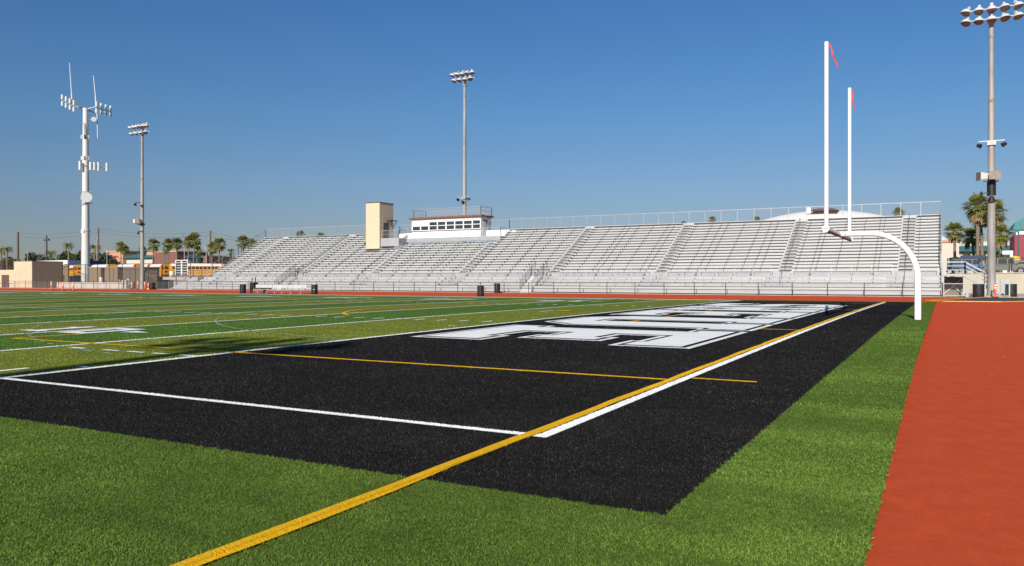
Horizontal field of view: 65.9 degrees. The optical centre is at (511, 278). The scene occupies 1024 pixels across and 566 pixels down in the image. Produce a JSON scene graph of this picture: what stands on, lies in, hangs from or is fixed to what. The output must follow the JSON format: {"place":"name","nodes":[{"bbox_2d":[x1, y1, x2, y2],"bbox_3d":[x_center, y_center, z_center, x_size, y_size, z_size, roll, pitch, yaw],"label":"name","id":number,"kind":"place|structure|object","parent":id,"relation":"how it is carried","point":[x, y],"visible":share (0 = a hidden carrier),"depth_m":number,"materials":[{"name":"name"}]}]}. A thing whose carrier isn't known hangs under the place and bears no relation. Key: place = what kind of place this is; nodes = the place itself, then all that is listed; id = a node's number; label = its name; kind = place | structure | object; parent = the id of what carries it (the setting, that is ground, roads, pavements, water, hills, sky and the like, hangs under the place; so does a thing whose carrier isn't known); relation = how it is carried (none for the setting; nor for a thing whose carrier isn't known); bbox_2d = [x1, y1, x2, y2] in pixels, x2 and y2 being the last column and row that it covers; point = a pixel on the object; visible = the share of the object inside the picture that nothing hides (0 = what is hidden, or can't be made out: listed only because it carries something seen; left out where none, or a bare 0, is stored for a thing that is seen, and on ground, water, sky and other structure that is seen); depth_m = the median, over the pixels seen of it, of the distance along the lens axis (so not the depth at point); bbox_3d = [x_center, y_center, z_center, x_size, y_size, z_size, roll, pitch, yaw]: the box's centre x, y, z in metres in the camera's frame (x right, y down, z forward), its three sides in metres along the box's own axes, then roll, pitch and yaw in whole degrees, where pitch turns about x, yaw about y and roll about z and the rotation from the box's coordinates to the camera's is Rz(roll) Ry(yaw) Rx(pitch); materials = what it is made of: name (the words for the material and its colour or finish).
{"place":"outdoors","nodes":[
{"label":"outdoors","id":0,"kind":"place"},
{"bbox_2d":[61,63,111,281],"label":"cell tower","id":1,"kind":"structure","parent":0,"point":[86,195],"depth_m":136.94,"materials":[{"name":"metal"}]},
{"bbox_2d":[68,260,105,277],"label":"long shed","id":2,"kind":"structure","parent":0,"point":[70,262],"depth_m":205.11,"materials":[{"name":"blue metal"}]},
{"bbox_2d":[175,260,180,276],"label":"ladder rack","id":3,"kind":"object","parent":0,"point":[177,268],"visible":0.87,"depth_m":146.67,"materials":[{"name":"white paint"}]},
{"bbox_2d":[181,260,187,276],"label":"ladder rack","id":4,"kind":"object","parent":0,"point":[184,266],"visible":0.89,"depth_m":145.81,"materials":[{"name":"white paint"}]},
{"bbox_2d":[185,254,202,276],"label":"shop","id":5,"kind":"structure","parent":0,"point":[195,258],"depth_m":298.05},
{"bbox_2d":[0,290,935,565],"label":"turf","id":6,"kind":"structure","parent":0,"point":[926,312],"depth_m":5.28,"materials":[{"name":"green plastic"}]},
{"bbox_2d":[0,292,600,333],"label":"yard number","id":7,"kind":"object","parent":6,"relation":"on","point":[125,329],"visible":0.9,"depth_m":22.62,"materials":[{"name":"white paint"}]},
{"bbox_2d":[0,291,658,349],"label":"field","id":8,"kind":"structure","parent":6,"relation":"on","point":[441,311],"depth_m":35.58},
{"bbox_2d":[0,291,619,370],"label":"field line","id":9,"kind":"object","parent":8,"relation":"on","point":[239,313],"visible":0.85,"depth_m":28.36,"materials":[{"name":"white paint"}]},
{"bbox_2d":[27,300,687,353],"bbox_3d":[-6.002,1.441,36.101,19.913,0.063,37.936,0,0,29],"label":"lacrosse line","id":10,"kind":"object","parent":6,"relation":"on","point":[214,321],"visible":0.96,"depth_m":22.04,"materials":[{"name":"paint"}]},
{"bbox_2d":[0,291,735,376],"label":"turf light band","id":11,"kind":"object","parent":6,"relation":"on","point":[575,310],"visible":0.88,"depth_m":28.77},
{"bbox_2d":[0,290,885,565],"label":"soccer line","id":12,"kind":"object","parent":6,"relation":"on","point":[252,540],"visible":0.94,"depth_m":6.06,"materials":[{"name":"yellow paint"}]},
{"bbox_2d":[0,291,885,437],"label":"field line","id":13,"kind":"object","parent":6,"relation":"on","point":[631,399],"visible":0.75,"depth_m":14.28,"materials":[{"name":"white paint"}]},
{"bbox_2d":[0,300,913,514],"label":"end zone","id":14,"kind":"object","parent":6,"relation":"on","point":[891,308],"visible":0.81,"depth_m":10.20,"materials":[{"name":"black plastic"}]},
{"bbox_2d":[411,303,846,348],"bbox_3d":[8.032,1.415,31.569,6.530,0.034,30.490,0,0,29],"label":"end zone lettering","id":15,"kind":"object","parent":14,"relation":"on","point":[679,339],"visible":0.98,"depth_m":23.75},
{"bbox_2d":[822,41,920,319],"bbox_3d":[13.094,-3.157,28.295,2.780,9.170,7.500,0,0,29],"label":"goal post","id":16,"kind":"object","parent":6,"relation":"on","point":[849,234],"visible":1,"depth_m":27.61,"materials":[{"name":"white metal"}]},
{"bbox_2d":[67,288,944,296],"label":"path","id":17,"kind":"structure","parent":0,"point":[579,293],"depth_m":81.36,"materials":[{"name":"rubber"}]},
{"bbox_2d":[57,280,128,288],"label":"wall","id":18,"kind":"structure","parent":17,"relation":"on","point":[123,284],"depth_m":122.09,"materials":[{"name":"concrete"}]},
{"bbox_2d":[127,122,149,287],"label":"floodlight mast","id":19,"kind":"object","parent":17,"relation":"on","point":[141,202],"visible":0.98,"depth_m":117.47,"materials":[{"name":"metal"}]},
{"bbox_2d":[4,281,942,296],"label":"track fence","id":20,"kind":"object","parent":17,"relation":"on","point":[694,293],"visible":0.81,"depth_m":83.08,"materials":[{"name":"grey metal"}]},
{"bbox_2d":[0,288,1023,565],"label":"running track","id":21,"kind":"structure","parent":0,"point":[952,494],"depth_m":7.62,"materials":[{"name":"rubber"}]},
{"bbox_2d":[240,284,245,292],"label":"litter bin","id":22,"kind":"object","parent":21,"relation":"on","point":[242,288],"visible":0.92,"depth_m":82.71,"materials":[{"name":"black metal"}]},
{"bbox_2d":[250,277,271,292],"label":"equipment cart","id":23,"kind":"object","parent":21,"relation":"on","point":[253,285],"visible":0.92,"depth_m":83.56,"materials":[{"name":"grey metal"}]},
{"bbox_2d":[256,285,271,293],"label":"team bench","id":24,"kind":"object","parent":21,"relation":"on","point":[263,286],"visible":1,"depth_m":81.77,"materials":[{"name":"metal"}]},
{"bbox_2d":[270,285,287,293],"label":"team bench","id":25,"kind":"object","parent":21,"relation":"on","point":[280,286],"visible":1,"depth_m":80.62,"materials":[{"name":"metal"}]},
{"bbox_2d":[286,285,306,293],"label":"team bench","id":26,"kind":"object","parent":21,"relation":"on","point":[297,286],"visible":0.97,"depth_m":79.48,"materials":[{"name":"metal"}]},
{"bbox_2d":[311,284,317,293],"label":"litter bin","id":27,"kind":"object","parent":21,"relation":"on","point":[314,288],"visible":0.91,"depth_m":78.20,"materials":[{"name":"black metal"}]},
{"bbox_2d":[477,285,483,295],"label":"litter bin","id":28,"kind":"object","parent":21,"relation":"on","point":[480,290],"visible":0.94,"depth_m":69.32,"materials":[{"name":"black metal"}]},
{"bbox_2d":[494,283,499,292],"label":"litter bin","id":29,"kind":"object","parent":21,"relation":"on","point":[496,287],"visible":1,"depth_m":86.22,"materials":[{"name":"black metal"}]},
{"bbox_2d":[926,297,1023,301],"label":"track mat","id":30,"kind":"object","parent":21,"relation":"on","point":[996,299],"visible":0.98,"depth_m":57.75,"materials":[{"name":"rubber"}]},
{"bbox_2d":[972,284,984,296],"bbox_3d":[38.188,0.978,64.657,0.890,1.100,0.890,0,0,29],"label":"litter bin","id":31,"kind":"object","parent":21,"relation":"on","point":[978,290],"visible":0.86,"depth_m":64.33,"materials":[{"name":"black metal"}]},
{"bbox_2d":[0,0,1023,276],"label":"sky","id":32,"kind":"structure","parent":0,"point":[260,115],"materials":[{"name":"blue"}]},
{"bbox_2d":[157,285,1023,296],"bbox_3d":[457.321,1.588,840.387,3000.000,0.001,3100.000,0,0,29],"label":"ground","id":33,"kind":"structure","parent":0,"point":[1020,295],"depth_m":85.34,"materials":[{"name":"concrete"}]},
{"bbox_2d":[0,261,63,287],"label":"block building","id":34,"kind":"structure","parent":33,"relation":"on","point":[38,273],"depth_m":132.77,"materials":[{"name":"beige concrete"}]},
{"bbox_2d":[2,275,8,287],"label":"door","id":35,"kind":"structure","parent":34,"relation":"in","point":[5,278],"depth_m":134.60,"materials":[{"name":"brown metal"}]},
{"bbox_2d":[64,264,68,281],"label":"block wall","id":36,"kind":"structure","parent":33,"relation":"on","point":[66,272],"depth_m":135.06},
{"bbox_2d":[88,267,159,287],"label":"utility enclosure","id":37,"kind":"object","parent":33,"relation":"on","point":[116,273],"visible":0.61,"depth_m":128.91,"materials":[{"name":"concrete"}]},
{"bbox_2d":[72,277,191,287],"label":"retaining wall","id":38,"kind":"structure","parent":33,"relation":"on","point":[165,284],"depth_m":129.35,"materials":[{"name":"concrete"}]},
{"bbox_2d":[364,202,396,282],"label":"lift tower","id":39,"kind":"structure","parent":33,"relation":"on","point":[379,216],"depth_m":109.75,"materials":[{"name":"beige paint"}]},
{"bbox_2d":[383,223,387,237],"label":"door","id":40,"kind":"structure","parent":39,"relation":"in","point":[385,225],"depth_m":110.07,"materials":[{"name":"silver metal"}]},
{"bbox_2d":[449,69,474,242],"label":"floodlight mast","id":41,"kind":"object","parent":33,"relation":"on","point":[464,74],"visible":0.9,"depth_m":110.61,"materials":[{"name":"metal"}]},
{"bbox_2d":[169,201,941,295],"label":"grandstand","id":42,"kind":"object","parent":33,"relation":"on","point":[517,260],"visible":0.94,"depth_m":88.45,"materials":[{"name":"metal"}]},
{"bbox_2d":[409,206,493,237],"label":"press box","id":43,"kind":"object","parent":42,"relation":"on","point":[451,226],"visible":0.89,"depth_m":106.88,"materials":[{"name":"white"}]},
{"bbox_2d":[412,222,419,230],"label":"window","id":44,"kind":"structure","parent":43,"relation":"in","point":[415,225],"depth_m":109.56,"materials":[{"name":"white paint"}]},
{"bbox_2d":[420,221,427,230],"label":"window","id":45,"kind":"structure","parent":43,"relation":"in","point":[423,225],"depth_m":108.92,"materials":[{"name":"white paint"}]},
{"bbox_2d":[428,221,436,230],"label":"window","id":46,"kind":"structure","parent":43,"relation":"in","point":[432,225],"depth_m":108.29,"materials":[{"name":"white paint"}]},
{"bbox_2d":[437,221,444,229],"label":"window","id":47,"kind":"structure","parent":43,"relation":"in","point":[440,224],"depth_m":107.60,"materials":[{"name":"white paint"}]},
{"bbox_2d":[445,221,453,229],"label":"window","id":48,"kind":"structure","parent":43,"relation":"in","point":[449,225],"depth_m":106.97,"materials":[{"name":"white paint"}]},
{"bbox_2d":[454,220,462,229],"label":"window","id":49,"kind":"structure","parent":43,"relation":"in","point":[458,224],"depth_m":106.27,"materials":[{"name":"white paint"}]},
{"bbox_2d":[463,220,471,228],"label":"window","id":50,"kind":"structure","parent":43,"relation":"in","point":[467,224],"depth_m":105.57,"materials":[{"name":"white paint"}]},
{"bbox_2d":[472,219,480,228],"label":"window","id":51,"kind":"structure","parent":43,"relation":"in","point":[476,224],"depth_m":104.90,"materials":[{"name":"white paint"}]},
{"bbox_2d":[730,207,948,286],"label":"domed hall","id":52,"kind":"structure","parent":33,"relation":"on","point":[819,213],"depth_m":150.39,"materials":[{"name":"white"}]},
{"bbox_2d":[892,207,905,279],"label":"palm tree","id":53,"kind":"object","parent":33,"relation":"on","point":[896,211],"visible":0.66,"depth_m":106.49,"materials":[{"name":"green plant"}]},
{"bbox_2d":[942,261,1005,296],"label":"access stair","id":54,"kind":"object","parent":33,"relation":"on","point":[954,289],"visible":0.75,"depth_m":69.66,"materials":[{"name":"grey metal"}]},
{"bbox_2d":[943,283,1009,296],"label":"pipe gate","id":55,"kind":"structure","parent":33,"relation":"on","point":[967,290],"depth_m":66.03,"materials":[{"name":"grey metal"}]},
{"bbox_2d":[946,272,1023,293],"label":"retaining wall","id":56,"kind":"structure","parent":33,"relation":"on","point":[1017,278],"depth_m":84.99,"materials":[{"name":"concrete"}]},
{"bbox_2d":[960,0,1023,296],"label":"floodlight mast","id":57,"kind":"object","parent":33,"relation":"on","point":[991,175],"visible":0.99,"depth_m":66.31,"materials":[{"name":"metal"}]},
{"bbox_2d":[999,279,1009,296],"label":"electric cabinet","id":58,"kind":"object","parent":33,"relation":"on","point":[1006,281],"visible":0.29,"depth_m":70.11,"materials":[{"name":"metal"}]},
{"bbox_2d":[1005,284,1016,296],"bbox_3d":[41.181,0.978,65.182,0.890,1.100,0.890,0,0,29],"label":"litter bin","id":59,"kind":"object","parent":33,"relation":"on","point":[1013,290],"visible":0.82,"depth_m":64.84,"materials":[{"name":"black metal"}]},
{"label":"parking lot","id":60,"kind":"structure","parent":0,"visible":0},
{"bbox_2d":[1,246,13,269],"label":"feather palm","id":61,"kind":"object","parent":60,"relation":"on","point":[7,249],"visible":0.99,"depth_m":310.37,"materials":[{"name":"green plant"}]},
{"bbox_2d":[2,256,14,269],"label":"round tree","id":62,"kind":"object","parent":60,"relation":"on","point":[4,262],"visible":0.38,"depth_m":338.45,"materials":[{"name":"green plant"}]},
{"bbox_2d":[17,232,18,260],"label":"utility pole","id":63,"kind":"object","parent":60,"relation":"on","point":[17,246],"visible":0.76,"depth_m":298.03,"materials":[{"name":"brown wood"}]},
{"bbox_2d":[12,252,45,269],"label":"round tree","id":64,"kind":"object","parent":60,"relation":"on","point":[31,257],"visible":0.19,"depth_m":311.84,"materials":[{"name":"green plant"}]},
{"bbox_2d":[44,250,56,260],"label":"feather palm","id":65,"kind":"object","parent":60,"relation":"on","point":[50,255],"visible":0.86,"depth_m":296.73,"materials":[{"name":"green plant"}]},
{"bbox_2d":[56,251,74,259],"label":"round tree","id":66,"kind":"object","parent":60,"relation":"on","point":[63,255],"visible":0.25,"depth_m":307.96,"materials":[{"name":"green plant"}]},
{"bbox_2d":[62,242,73,259],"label":"feather palm","id":67,"kind":"object","parent":60,"relation":"on","point":[66,245],"visible":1,"depth_m":291.19,"materials":[{"name":"green plant"}]},
{"bbox_2d":[69,265,80,276],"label":"school bus","id":68,"kind":"object","parent":60,"relation":"on","point":[77,270],"visible":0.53,"depth_m":193.74,"materials":[{"name":"yellow metal"}]},
{"bbox_2d":[67,250,92,259],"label":"round tree","id":69,"kind":"object","parent":60,"relation":"on","point":[77,256],"visible":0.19,"depth_m":306.12,"materials":[{"name":"green plant"}]},
{"bbox_2d":[90,252,117,264],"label":"round tree","id":70,"kind":"object","parent":60,"relation":"on","point":[106,258],"visible":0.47,"depth_m":304.83,"materials":[{"name":"green plant"}]},
{"bbox_2d":[91,264,117,266],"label":"school bus","id":71,"kind":"object","parent":60,"relation":"on","point":[107,265],"visible":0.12,"depth_m":183.37,"materials":[{"name":"white metal"}]},
{"bbox_2d":[115,241,125,263],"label":"palm tree","id":72,"kind":"object","parent":60,"relation":"on","point":[119,244],"visible":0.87,"depth_m":276.18,"materials":[{"name":"green plant"}]},
{"bbox_2d":[120,245,129,263],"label":"palm tree","id":73,"kind":"object","parent":60,"relation":"on","point":[124,248],"visible":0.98,"depth_m":274.96,"materials":[{"name":"green plant"}]},
{"bbox_2d":[117,264,139,266],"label":"school bus","id":74,"kind":"object","parent":60,"relation":"on","point":[129,265],"visible":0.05,"depth_m":181.01,"materials":[{"name":"white metal"}]},
{"bbox_2d":[106,251,152,264],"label":"shop","id":75,"kind":"structure","parent":60,"relation":"on","point":[116,256],"depth_m":309.68,"materials":[{"name":"paint"}]},
{"bbox_2d":[126,252,152,263],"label":"shop","id":76,"kind":"structure","parent":60,"relation":"on","point":[133,259],"depth_m":305.44},
{"bbox_2d":[72,263,227,288],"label":"tall fence","id":77,"kind":"object","parent":60,"relation":"on","point":[135,270],"visible":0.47,"depth_m":125.52,"materials":[{"name":"grey metal"}]},
{"bbox_2d":[147,238,161,262],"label":"palm tree","id":78,"kind":"object","parent":60,"relation":"on","point":[154,247],"visible":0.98,"depth_m":237.60,"materials":[{"name":"green plant"}]},
{"bbox_2d":[150,264,168,276],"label":"school bus","id":79,"kind":"object","parent":60,"relation":"on","point":[165,270],"visible":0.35,"depth_m":178.21,"materials":[{"name":"yellow metal"}]},
{"bbox_2d":[162,237,172,276],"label":"palm tree","id":80,"kind":"object","parent":60,"relation":"on","point":[168,241],"visible":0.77,"depth_m":237.72,"materials":[{"name":"green plant"}]},
{"bbox_2d":[170,237,182,259],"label":"palm tree","id":81,"kind":"object","parent":60,"relation":"on","point":[177,241],"visible":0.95,"depth_m":232.12,"materials":[{"name":"green plant"}]},
{"bbox_2d":[154,251,207,276],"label":"shop","id":82,"kind":"structure","parent":60,"relation":"on","point":[158,256],"depth_m":295.97,"materials":[{"name":"paint"}]},
{"bbox_2d":[181,235,195,262],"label":"palm tree","id":83,"kind":"object","parent":60,"relation":"on","point":[186,243],"visible":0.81,"depth_m":227.35,"materials":[{"name":"green plant"}]},
{"bbox_2d":[187,231,201,262],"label":"palm tree","id":84,"kind":"object","parent":60,"relation":"on","point":[194,236],"visible":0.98,"depth_m":226.47,"materials":[{"name":"green plant"}]},
{"bbox_2d":[169,263,223,275],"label":"school bus","id":85,"kind":"object","parent":60,"relation":"on","point":[203,267],"visible":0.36,"depth_m":171.28,"materials":[{"name":"yellow metal"}]},
{"bbox_2d":[195,245,201,276],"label":"palm tree","id":86,"kind":"object","parent":60,"relation":"on","point":[198,252],"visible":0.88,"depth_m":237.66,"materials":[{"name":"green plant"}]},
{"bbox_2d":[206,241,217,262],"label":"palm tree","id":87,"kind":"object","parent":60,"relation":"on","point":[212,250],"visible":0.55,"depth_m":225.73,"materials":[{"name":"green plant"}]},
{"bbox_2d":[210,236,226,262],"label":"palm tree","id":88,"kind":"object","parent":60,"relation":"on","point":[219,247],"visible":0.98,"depth_m":220.70,"materials":[{"name":"green plant"}]},
{"bbox_2d":[201,256,235,276],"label":"shop","id":89,"kind":"structure","parent":60,"relation":"on","point":[215,259],"depth_m":302.82},
{"bbox_2d":[235,235,249,252],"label":"palm tree","id":90,"kind":"object","parent":60,"relation":"on","point":[242,239],"visible":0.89,"depth_m":204.88,"materials":[{"name":"green plant"}]},
{"bbox_2d":[246,238,256,248],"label":"palm tree","id":91,"kind":"object","parent":60,"relation":"on","point":[252,241],"visible":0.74,"depth_m":205.02,"materials":[{"name":"green plant"}]},
{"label":"parking lot","id":92,"kind":"structure","parent":0,"visible":0},
{"bbox_2d":[925,240,959,282],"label":"shop","id":93,"kind":"structure","parent":92,"relation":"on","point":[947,248],"depth_m":128.55,"materials":[{"name":"concrete"}]},
{"bbox_2d":[943,222,965,257],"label":"palm tree","id":94,"kind":"object","parent":92,"relation":"on","point":[955,233],"visible":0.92,"depth_m":108.83,"materials":[{"name":"green plant"}]},
{"bbox_2d":[946,259,986,272],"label":"parked car","id":95,"kind":"object","parent":92,"relation":"on","point":[955,267],"visible":0.61,"depth_m":88.94,"materials":[{"name":"blue paint"}]},
{"bbox_2d":[958,227,985,272],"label":"palm tree","id":96,"kind":"object","parent":92,"relation":"on","point":[971,234],"visible":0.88,"depth_m":105.92,"materials":[{"name":"green plant"}]},
{"bbox_2d":[960,255,984,272],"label":"navy canopy","id":97,"kind":"object","parent":92,"relation":"on","point":[972,256],"visible":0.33,"depth_m":93.05,"materials":[{"name":"fabric"}]},
{"bbox_2d":[960,192,986,271],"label":"palm tree","id":98,"kind":"object","parent":92,"relation":"on","point":[976,215],"visible":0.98,"depth_m":96.83,"materials":[{"name":"green plant"}]},
{"bbox_2d":[970,208,986,262],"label":"palm tree","id":99,"kind":"object","parent":92,"relation":"on","point":[982,225],"visible":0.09,"depth_m":100.27,"materials":[{"name":"plant"}]},
{"bbox_2d":[947,258,1011,272],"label":"tall fence","id":100,"kind":"object","parent":92,"relation":"on","point":[978,262],"visible":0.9,"depth_m":86.62,"materials":[{"name":"grey metal"}]},
{"bbox_2d":[959,241,1009,272],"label":"strip mall","id":101,"kind":"structure","parent":92,"relation":"on","point":[962,250],"depth_m":136.47},
{"bbox_2d":[982,199,1007,229],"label":"palm tree","id":102,"kind":"object","parent":92,"relation":"on","point":[999,204],"visible":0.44,"depth_m":96.95,"materials":[{"name":"green plant"}]},
{"bbox_2d":[983,258,1023,271],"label":"parked car","id":103,"kind":"object","parent":92,"relation":"on","point":[1003,264],"visible":0.52,"depth_m":86.46,"materials":[{"name":"grey paint"}]},
{"bbox_2d":[996,223,1013,271],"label":"palm tree","id":104,"kind":"object","parent":92,"relation":"on","point":[1002,239],"visible":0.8,"depth_m":105.74,"materials":[{"name":"green plant"}]},
{"bbox_2d":[1002,218,1023,271],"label":"maroon building","id":105,"kind":"structure","parent":92,"relation":"on","point":[1017,226],"depth_m":111.23,"materials":[{"name":"red"}]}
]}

